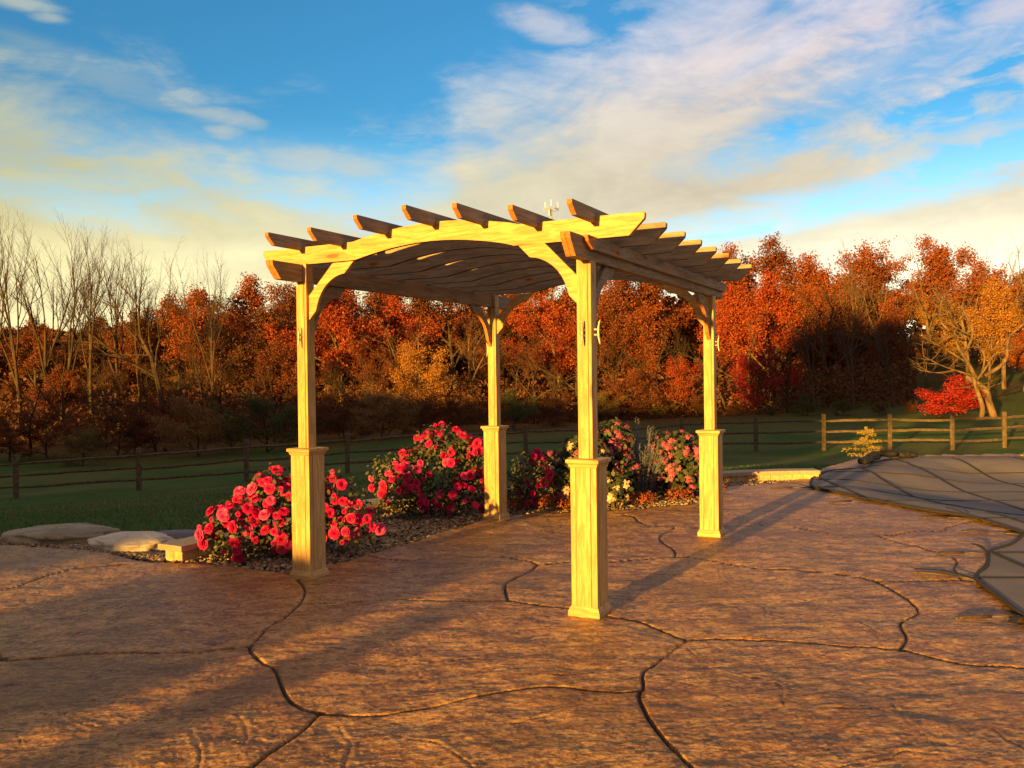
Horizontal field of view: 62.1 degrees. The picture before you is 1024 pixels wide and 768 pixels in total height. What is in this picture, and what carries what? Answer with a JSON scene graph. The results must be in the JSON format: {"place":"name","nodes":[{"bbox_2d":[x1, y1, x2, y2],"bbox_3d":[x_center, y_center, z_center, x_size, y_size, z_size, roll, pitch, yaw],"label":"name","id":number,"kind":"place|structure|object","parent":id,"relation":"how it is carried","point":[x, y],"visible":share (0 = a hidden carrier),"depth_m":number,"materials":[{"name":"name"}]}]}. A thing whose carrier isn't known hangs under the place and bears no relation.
{"place":"outdoors","nodes":[
{"label":"outdoors","id":0,"kind":"place"},
{"bbox_2d":[170,479,797,574],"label":"gravel","id":1,"kind":"structure","parent":0,"point":[394,528],"depth_m":8.96,"materials":[{"name":"gravel"}]},
{"bbox_2d":[195,462,385,562],"bbox_3d":[-2.010,1.161,7.772,1.683,0.871,0.804,-1,1,-19],"label":"rose bush","id":2,"kind":"object","parent":1,"relation":"on","point":[252,512],"visible":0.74,"depth_m":7.62,"materials":[{"name":"red plant"}]},
{"bbox_2d":[365,421,484,519],"bbox_3d":[-0.898,0.995,9.847,1.571,1.119,0.828,-1,1,0],"label":"rose bush","id":3,"kind":"object","parent":1,"relation":"on","point":[410,488],"visible":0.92,"depth_m":9.70,"materials":[{"name":"red plant"}]},
{"bbox_2d":[507,448,553,510],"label":"rose bush","id":4,"kind":"object","parent":1,"relation":"on","point":[520,491],"visible":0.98,"depth_m":10.18,"materials":[{"name":"red plant"}]},
{"bbox_2d":[534,435,609,506],"bbox_3d":[0.730,1.055,10.499,0.962,0.942,0.715,-1,1,0],"label":"flowering shrub","id":5,"kind":"object","parent":1,"relation":"on","point":[559,467],"visible":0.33,"depth_m":10.33,"materials":[{"name":"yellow plant"}]},
{"bbox_2d":[607,469,633,508],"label":"flowering shrub","id":6,"kind":"object","parent":1,"relation":"on","point":[618,495],"visible":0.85,"depth_m":10.20,"materials":[{"name":"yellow plant"}]},
{"bbox_2d":[598,417,643,496],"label":"flowering shrub","id":7,"kind":"object","parent":1,"relation":"on","point":[619,443],"visible":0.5,"depth_m":10.78,"materials":[{"name":"pink plant"}]},
{"bbox_2d":[618,418,671,495],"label":"silver shrub","id":8,"kind":"object","parent":1,"relation":"on","point":[637,458],"visible":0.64,"depth_m":11.11,"materials":[{"name":"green plant"}]},
{"bbox_2d":[643,428,723,495],"bbox_3d":[2.247,1.051,11.396,1.182,0.934,0.821,-1,1,0],"label":"flowering shrub","id":9,"kind":"object","parent":1,"relation":"on","point":[681,452],"visible":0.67,"depth_m":11.15,"materials":[{"name":"pink plant"}]},
{"bbox_2d":[0,453,1023,767],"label":"patio","id":10,"kind":"structure","parent":0,"point":[790,629],"depth_m":4.92,"materials":[{"name":"concrete"}]},
{"bbox_2d":[263,198,751,618],"bbox_3d":[0.149,0.130,7.647,3.309,2.804,3.889,0,1,28],"label":"pergola","id":11,"kind":"object","parent":10,"relation":"on","point":[473,259],"visible":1,"depth_m":6.78,"materials":[{"name":"yellow wood"}]},
{"bbox_2d":[770,450,1023,623],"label":"pool cover","id":12,"kind":"object","parent":10,"relation":"on","point":[988,489],"visible":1,"depth_m":11.90,"materials":[{"name":"grey fabric"}]},
{"bbox_2d":[0,335,1023,562],"bbox_3d":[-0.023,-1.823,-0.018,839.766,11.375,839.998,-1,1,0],"label":"ground","id":13,"kind":"structure","parent":0,"point":[1009,400],"depth_m":34.83,"materials":[{"name":"green plant"}]},
{"bbox_2d":[0,415,36,460],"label":"woodland shrub","id":14,"kind":"object","parent":13,"relation":"on","point":[4,425],"visible":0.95,"depth_m":39.93,"materials":[{"name":"brown plant"}]},
{"bbox_2d":[0,210,51,436],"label":"bare tree","id":15,"kind":"object","parent":13,"relation":"on","point":[14,356],"visible":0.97,"depth_m":49.94,"materials":[{"name":"brown plant"}]},
{"bbox_2d":[0,317,84,399],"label":"ridge tree","id":16,"kind":"object","parent":13,"relation":"on","point":[25,341],"visible":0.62,"depth_m":70.07,"materials":[{"name":"orange plant"}]},
{"bbox_2d":[2,402,97,458],"bbox_3d":[-22.098,2.280,41.203,4.201,2.880,4.329,-1,1,-14],"label":"woodland shrub","id":17,"kind":"object","parent":13,"relation":"on","point":[38,425],"visible":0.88,"depth_m":40.66,"materials":[{"name":"brown plant"}]},
{"bbox_2d":[7,206,95,430],"bbox_3d":[-28.594,-3.900,52.757,3.995,13.989,5.970,0,1,44],"label":"bare tree","id":18,"kind":"object","parent":13,"relation":"on","point":[44,346],"visible":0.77,"depth_m":52.68,"materials":[{"name":"brown plant"}]},
{"bbox_2d":[21,362,88,431],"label":"autumn tree","id":19,"kind":"object","parent":13,"relation":"on","point":[57,381],"visible":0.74,"depth_m":49.51,"materials":[{"name":"orange plant"}]},
{"bbox_2d":[0,523,121,546],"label":"boulder","id":20,"kind":"object","parent":13,"relation":"on","point":[65,533],"visible":0.52,"depth_m":8.56,"materials":[{"name":"beige stone"}]},
{"bbox_2d":[15,341,115,446],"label":"leafless tree","id":21,"kind":"object","parent":13,"relation":"on","point":[63,402],"visible":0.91,"depth_m":45.96,"materials":[{"name":"brown plant"}]},
{"bbox_2d":[26,209,115,431],"bbox_3d":[-25.765,-3.538,50.953,3.775,13.617,4.927,-1,1,17],"label":"bare tree","id":22,"kind":"object","parent":13,"relation":"on","point":[71,349],"visible":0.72,"depth_m":50.36,"materials":[{"name":"brown plant"}]},
{"bbox_2d":[0,539,165,562],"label":"gravel","id":23,"kind":"structure","parent":13,"relation":"on","point":[151,557],"depth_m":8.04,"materials":[{"name":"gravel"}]},
{"bbox_2d":[50,425,117,466],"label":"woodland shrub","id":24,"kind":"object","parent":13,"relation":"on","point":[89,437],"visible":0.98,"depth_m":37.81,"materials":[{"name":"brown plant"}]},
{"bbox_2d":[49,219,127,430],"bbox_3d":[-24.812,-3.274,49.840,6.161,13.122,4.014,0,1,43],"label":"bare tree","id":25,"kind":"object","parent":13,"relation":"on","point":[90,343],"visible":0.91,"depth_m":49.91,"materials":[{"name":"brown plant"}]},
{"bbox_2d":[57,313,121,389],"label":"ridge tree","id":26,"kind":"object","parent":13,"relation":"on","point":[94,359],"visible":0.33,"depth_m":72.50,"materials":[{"name":"orange plant"}]},
{"bbox_2d":[57,352,134,433],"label":"autumn tree","id":27,"kind":"object","parent":13,"relation":"on","point":[114,380],"visible":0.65,"depth_m":51.24,"materials":[{"name":"orange plant"}]},
{"bbox_2d":[71,221,143,433],"bbox_3d":[-24.405,-3.504,51.546,3.806,13.328,5.688,-1,1,-36],"label":"bare tree","id":28,"kind":"object","parent":13,"relation":"on","point":[116,316],"visible":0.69,"depth_m":51.88,"materials":[{"name":"brown plant"}]},
{"bbox_2d":[42,227,186,440],"bbox_3d":[-22.765,-2.881,49.110,8.426,12.542,8.800,-1,1,-36],"label":"bare tree","id":29,"kind":"object","parent":13,"relation":"on","point":[144,345],"visible":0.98,"depth_m":48.40,"materials":[{"name":"brown plant"}]},
{"bbox_2d":[78,407,158,458],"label":"woodland shrub","id":30,"kind":"object","parent":13,"relation":"on","point":[112,418],"visible":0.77,"depth_m":40.74,"materials":[{"name":"brown plant"}]},
{"bbox_2d":[87,531,175,561],"bbox_3d":[-3.700,1.600,8.327,0.889,0.295,0.608,-1,1,22],"label":"boulder","id":31,"kind":"object","parent":13,"relation":"on","point":[134,541],"visible":0.49,"depth_m":8.12,"materials":[{"name":"beige stone"}]},
{"bbox_2d":[101,308,167,378],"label":"ridge tree","id":32,"kind":"object","parent":13,"relation":"on","point":[127,347],"visible":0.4,"depth_m":68.99,"materials":[{"name":"orange plant"}]},
{"bbox_2d":[112,236,165,412],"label":"bare tree","id":33,"kind":"object","parent":13,"relation":"on","point":[143,333],"visible":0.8,"depth_m":55.03,"materials":[{"name":"brown plant"}]},
{"bbox_2d":[119,395,191,451],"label":"woodland shrub","id":34,"kind":"object","parent":13,"relation":"on","point":[160,406],"visible":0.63,"depth_m":41.60,"materials":[{"name":"brown plant"}]},
{"bbox_2d":[120,282,204,397],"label":"ridge tree","id":35,"kind":"object","parent":13,"relation":"on","point":[166,326],"visible":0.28,"depth_m":70.19,"materials":[{"name":"orange plant"}]},
{"bbox_2d":[131,342,203,451],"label":"tree","id":36,"kind":"object","parent":13,"relation":"on","point":[169,396],"visible":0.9,"depth_m":43.02,"materials":[{"name":"brown plant"}]},
{"bbox_2d":[142,395,251,456],"bbox_3d":[-14.293,1.976,38.656,4.492,2.988,4.359,-1,1,-7],"label":"woodland shrub","id":37,"kind":"object","parent":13,"relation":"on","point":[204,429],"visible":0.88,"depth_m":38.48,"materials":[{"name":"brown plant"}]},
{"bbox_2d":[149,328,246,441],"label":"leafless tree","id":38,"kind":"object","parent":13,"relation":"on","point":[219,397],"visible":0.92,"depth_m":44.99,"materials":[{"name":"brown plant"}]},
{"bbox_2d":[161,248,241,437],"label":"bare tree","id":39,"kind":"object","parent":13,"relation":"on","point":[212,349],"visible":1,"depth_m":47.32,"materials":[{"name":"brown plant"}]},
{"bbox_2d":[159,282,248,399],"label":"ridge tree","id":40,"kind":"object","parent":13,"relation":"on","point":[200,321],"visible":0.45,"depth_m":67.43,"materials":[{"name":"orange plant"}]},
{"bbox_2d":[173,339,240,421],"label":"autumn tree","id":41,"kind":"object","parent":13,"relation":"on","point":[205,373],"visible":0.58,"depth_m":54.77,"materials":[{"name":"orange plant"}]},
{"bbox_2d":[200,271,293,399],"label":"ridge tree","id":42,"kind":"object","parent":13,"relation":"on","point":[247,294],"visible":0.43,"depth_m":70.35,"materials":[{"name":"orange plant"}]},
{"bbox_2d":[202,297,296,419],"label":"autumn tree","id":43,"kind":"object","parent":13,"relation":"on","point":[230,339],"visible":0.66,"depth_m":57.59,"materials":[{"name":"orange plant"}]},
{"bbox_2d":[201,387,330,451],"bbox_3d":[-11.100,1.690,38.648,5.725,3.092,3.349,-1,1,-6],"label":"woodland shrub","id":44,"kind":"object","parent":13,"relation":"on","point":[283,419],"visible":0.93,"depth_m":38.55,"materials":[{"name":"brown plant"}]},
{"bbox_2d":[241,339,328,432],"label":"autumn tree","id":45,"kind":"object","parent":13,"relation":"on","point":[278,351],"visible":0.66,"depth_m":48.93,"materials":[{"name":"orange plant"}]},
{"bbox_2d":[258,287,399,406],"bbox_3d":[-11.917,-2.229,55.815,8.953,9.801,5.989,0,1,41],"label":"autumn tree","id":46,"kind":"object","parent":13,"relation":"on","point":[333,315],"visible":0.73,"depth_m":54.53,"materials":[{"name":"orange plant"}]},
{"bbox_2d":[316,397,375,441],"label":"woodland shrub","id":47,"kind":"object","parent":13,"relation":"on","point":[339,423],"visible":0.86,"depth_m":40.79,"materials":[{"name":"brown plant"}]},
{"bbox_2d":[296,290,399,401],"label":"ridge tree","id":48,"kind":"object","parent":13,"relation":"on","point":[367,302],"visible":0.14,"depth_m":68.71,"materials":[{"name":"orange plant"}]},
{"bbox_2d":[341,334,418,425],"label":"autumn tree","id":49,"kind":"object","parent":13,"relation":"on","point":[366,377],"visible":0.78,"depth_m":49.86,"materials":[{"name":"orange plant"}]},
{"bbox_2d":[345,384,424,440],"bbox_3d":[-5.848,1.354,39.984,3.052,2.818,5.217,-1,1,22],"label":"woodland shrub","id":50,"kind":"object","parent":13,"relation":"on","point":[396,409],"visible":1,"depth_m":39.75,"materials":[{"name":"brown plant"}]},
{"bbox_2d":[342,292,449,396],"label":"ridge tree","id":51,"kind":"object","parent":13,"relation":"on","point":[417,302],"visible":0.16,"depth_m":70.23,"materials":[{"name":"orange plant"}]},
{"bbox_2d":[354,294,450,396],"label":"autumn tree","id":52,"kind":"object","parent":13,"relation":"on","point":[393,310],"visible":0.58,"depth_m":57.70,"materials":[{"name":"orange plant"}]},
{"bbox_2d":[356,340,484,425],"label":"autumn tree","id":53,"kind":"object","parent":13,"relation":"on","point":[435,372],"visible":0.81,"depth_m":47.57,"materials":[{"name":"orange plant"}]},
{"bbox_2d":[391,398,453,433],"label":"woodland shrub","id":54,"kind":"object","parent":13,"relation":"on","point":[426,408],"visible":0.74,"depth_m":41.81,"materials":[{"name":"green plant"}]},
{"bbox_2d":[384,297,486,402],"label":"ridge tree","id":55,"kind":"object","parent":13,"relation":"on","point":[458,319],"visible":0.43,"depth_m":70.52,"materials":[{"name":"orange plant"}]},
{"bbox_2d":[434,397,482,428],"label":"woodland shrub","id":56,"kind":"object","parent":13,"relation":"on","point":[469,419],"visible":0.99,"depth_m":41.85,"materials":[{"name":"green plant"}]},
{"bbox_2d":[0,348,917,445],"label":"undergrowth","id":57,"kind":"object","parent":13,"relation":"on","point":[835,382],"visible":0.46,"depth_m":49.51,"materials":[{"name":"brown plant"}]},
{"bbox_2d":[422,314,504,414],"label":"bare tree","id":58,"kind":"object","parent":13,"relation":"on","point":[469,365],"visible":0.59,"depth_m":49.59,"materials":[{"name":"brown plant"}]},
{"bbox_2d":[459,317,516,395],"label":"autumn tree","id":59,"kind":"object","parent":13,"relation":"on","point":[478,356],"visible":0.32,"depth_m":54.56,"materials":[{"name":"orange plant"}]},
{"bbox_2d":[158,468,820,562],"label":"garden wall","id":60,"kind":"structure","parent":13,"relation":"on","point":[184,549],"depth_m":10.47,"materials":[{"name":"beige stone"}]},
{"bbox_2d":[469,293,542,391],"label":"ridge tree","id":61,"kind":"object","parent":13,"relation":"on","point":[506,325],"visible":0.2,"depth_m":70.25,"materials":[{"name":"orange plant"}]},
{"bbox_2d":[467,323,551,416],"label":"autumn tree","id":62,"kind":"object","parent":13,"relation":"on","point":[503,366],"visible":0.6,"depth_m":51.70,"materials":[{"name":"orange plant"}]},
{"bbox_2d":[478,388,540,429],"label":"woodland shrub","id":63,"kind":"object","parent":13,"relation":"on","point":[526,409],"visible":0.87,"depth_m":41.66,"materials":[{"name":"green plant"}]},
{"bbox_2d":[0,412,1023,497],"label":"rail fence","id":64,"kind":"object","parent":13,"relation":"on","point":[138,468],"visible":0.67,"depth_m":26.82,"materials":[{"name":"brown wood"}]},
{"bbox_2d":[0,289,1023,396],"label":"woods","id":65,"kind":"object","parent":13,"relation":"on","point":[6,371],"visible":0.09,"depth_m":77.88,"materials":[{"name":"brown plant"}]},
{"bbox_2d":[522,285,576,393],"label":"ridge tree","id":66,"kind":"object","parent":13,"relation":"on","point":[565,298],"visible":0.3,"depth_m":69.16,"materials":[{"name":"orange plant"}]},
{"bbox_2d":[501,293,604,411],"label":"autumn tree","id":67,"kind":"object","parent":13,"relation":"on","point":[565,358],"visible":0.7,"depth_m":55.24,"materials":[{"name":"orange plant"}]},
{"bbox_2d":[535,393,570,425],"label":"woodland shrub","id":68,"kind":"object","parent":13,"relation":"on","point":[547,411],"visible":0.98,"depth_m":43.94,"materials":[{"name":"brown plant"}]},
{"bbox_2d":[503,329,615,423],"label":"leafless tree","id":69,"kind":"object","parent":13,"relation":"on","point":[534,390],"visible":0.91,"depth_m":46.99,"materials":[{"name":"brown plant"}]},
{"bbox_2d":[569,289,672,413],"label":"autumn tree","id":70,"kind":"object","parent":13,"relation":"on","point":[610,306],"visible":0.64,"depth_m":54.02,"materials":[{"name":"orange plant"}]},
{"bbox_2d":[566,280,687,388],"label":"ridge tree","id":71,"kind":"object","parent":13,"relation":"on","point":[628,286],"visible":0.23,"depth_m":68.61,"materials":[{"name":"orange plant"}]},
{"bbox_2d":[598,369,662,418],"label":"woodland shrub","id":72,"kind":"object","parent":13,"relation":"on","point":[632,376],"visible":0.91,"depth_m":46.72,"materials":[{"name":"orange plant"}]},
{"bbox_2d":[618,300,668,411],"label":"autumn tree","id":73,"kind":"object","parent":13,"relation":"on","point":[646,319],"visible":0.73,"depth_m":53.26,"materials":[{"name":"orange plant"}]},
{"bbox_2d":[599,281,697,388],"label":"ridge tree","id":74,"kind":"object","parent":13,"relation":"on","point":[690,315],"visible":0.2,"depth_m":71.44,"materials":[{"name":"orange plant"}]},
{"bbox_2d":[647,355,703,413],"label":"autumn tree","id":75,"kind":"object","parent":13,"relation":"on","point":[674,373],"visible":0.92,"depth_m":47.48,"materials":[{"name":"orange plant"}]},
{"bbox_2d":[676,242,760,383],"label":"ridge tree","id":76,"kind":"object","parent":13,"relation":"on","point":[746,280],"visible":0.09,"depth_m":73.40,"materials":[{"name":"orange plant"}]},
{"bbox_2d":[694,280,772,402],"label":"autumn tree","id":77,"kind":"object","parent":13,"relation":"on","point":[722,332],"visible":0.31,"depth_m":55.33,"materials":[{"name":"orange plant"}]},
{"bbox_2d":[717,231,806,363],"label":"ridge tree","id":78,"kind":"object","parent":13,"relation":"on","point":[776,259],"visible":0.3,"depth_m":71.81,"materials":[{"name":"orange plant"}]},
{"bbox_2d":[716,266,812,404],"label":"autumn tree","id":79,"kind":"object","parent":13,"relation":"on","point":[769,290],"visible":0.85,"depth_m":53.89,"materials":[{"name":"orange plant"}]},
{"bbox_2d":[727,343,807,410],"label":"autumn tree","id":80,"kind":"object","parent":13,"relation":"on","point":[766,362],"visible":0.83,"depth_m":47.58,"materials":[{"name":"red plant"}]},
{"bbox_2d":[777,282,833,398],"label":"autumn tree","id":81,"kind":"object","parent":13,"relation":"on","point":[805,291],"visible":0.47,"depth_m":55.59,"materials":[{"name":"orange plant"}]},
{"bbox_2d":[783,310,829,412],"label":"tree","id":82,"kind":"object","parent":13,"relation":"on","point":[810,371],"visible":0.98,"depth_m":46.15,"materials":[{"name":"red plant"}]},
{"bbox_2d":[771,250,854,380],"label":"ridge tree","id":83,"kind":"object","parent":13,"relation":"on","point":[808,269],"visible":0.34,"depth_m":68.92,"materials":[{"name":"orange plant"}]},
{"bbox_2d":[774,257,888,401],"bbox_3d":[19.177,-3.173,51.866,7.737,8.903,5.041,0,1,32],"label":"bare tree","id":84,"kind":"object","parent":13,"relation":"on","point":[822,354],"visible":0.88,"depth_m":51.93,"materials":[{"name":"brown plant"}]},
{"bbox_2d":[804,287,869,397],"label":"autumn tree","id":85,"kind":"object","parent":13,"relation":"on","point":[832,338],"visible":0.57,"depth_m":54.26,"materials":[{"name":"red plant"}]},
{"bbox_2d":[830,301,882,409],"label":"tree","id":86,"kind":"object","parent":13,"relation":"on","point":[849,369],"visible":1,"depth_m":46.03,"materials":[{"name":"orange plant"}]},
{"bbox_2d":[826,239,886,361],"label":"tree","id":87,"kind":"object","parent":13,"relation":"on","point":[855,299],"visible":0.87,"depth_m":59.59,"materials":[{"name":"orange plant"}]},
{"bbox_2d":[799,236,914,371],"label":"ridge tree","id":88,"kind":"object","parent":13,"relation":"on","point":[893,264],"visible":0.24,"depth_m":70.85,"materials":[{"name":"orange plant"}]},
{"bbox_2d":[813,250,920,390],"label":"bare tree","id":89,"kind":"object","parent":13,"relation":"on","point":[867,311],"visible":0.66,"depth_m":59.29,"materials":[{"name":"brown plant"}]},
{"bbox_2d":[830,254,925,373],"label":"ridge tree","id":90,"kind":"object","parent":13,"relation":"on","point":[880,284],"visible":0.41,"depth_m":68.89,"materials":[{"name":"orange plant"}]},
{"bbox_2d":[860,310,908,406],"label":"tree","id":91,"kind":"object","parent":13,"relation":"on","point":[887,365],"visible":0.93,"depth_m":45.97,"materials":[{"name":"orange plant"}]},
{"bbox_2d":[860,293,914,389],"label":"autumn tree","id":92,"kind":"object","parent":13,"relation":"on","point":[891,326],"visible":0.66,"depth_m":55.47,"materials":[{"name":"orange plant"}]},
{"bbox_2d":[861,300,999,402],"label":"leafless tree","id":93,"kind":"object","parent":13,"relation":"on","point":[907,365],"visible":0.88,"depth_m":47.95,"materials":[{"name":"brown plant"}]},
{"bbox_2d":[905,294,983,383],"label":"autumn tree","id":94,"kind":"object","parent":13,"relation":"on","point":[947,341],"visible":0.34,"depth_m":59.91,"materials":[{"name":"orange plant"}]},
{"bbox_2d":[867,235,1021,386],"bbox_3d":[29.936,-4.973,57.504,11.328,10.573,6.735,0,1,24],"label":"bare tree","id":95,"kind":"object","parent":13,"relation":"on","point":[928,375],"visible":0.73,"depth_m":58.06,"materials":[{"name":"brown plant"}]},
{"bbox_2d":[888,234,1013,369],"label":"ridge tree","id":96,"kind":"object","parent":13,"relation":"on","point":[942,268],"visible":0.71,"depth_m":70.44,"materials":[{"name":"orange plant"}]},
{"bbox_2d":[911,373,993,415],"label":"shrub","id":97,"kind":"object","parent":13,"relation":"on","point":[961,398],"visible":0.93,"depth_m":39.42,"materials":[{"name":"red plant"}]},
{"bbox_2d":[898,249,1023,388],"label":"bare tree","id":98,"kind":"object","parent":13,"relation":"on","point":[1003,379],"visible":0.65,"depth_m":53.93,"materials":[{"name":"brown plant"}]},
{"bbox_2d":[912,244,1015,387],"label":"bare tree","id":99,"kind":"object","parent":13,"relation":"on","point":[961,324],"visible":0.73,"depth_m":55.57,"materials":[{"name":"brown plant"}]},
{"bbox_2d":[908,282,1023,416],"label":"leaning tree","id":100,"kind":"object","parent":13,"relation":"on","point":[980,386],"visible":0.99,"depth_m":37.91,"materials":[{"name":"orange plant"}]},
{"bbox_2d":[936,257,1023,368],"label":"ridge tree","id":101,"kind":"object","parent":13,"relation":"on","point":[976,270],"visible":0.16,"depth_m":69.60,"materials":[{"name":"orange plant"}]},
{"bbox_2d":[960,272,1023,389],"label":"autumn tree","id":102,"kind":"object","parent":13,"relation":"on","point":[1002,314],"visible":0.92,"depth_m":51.48,"materials":[{"name":"orange plant"}]},
{"bbox_2d":[0,0,1023,334],"label":"sky","id":103,"kind":"structure","parent":0,"point":[217,126],"materials":[{"name":"blue"}]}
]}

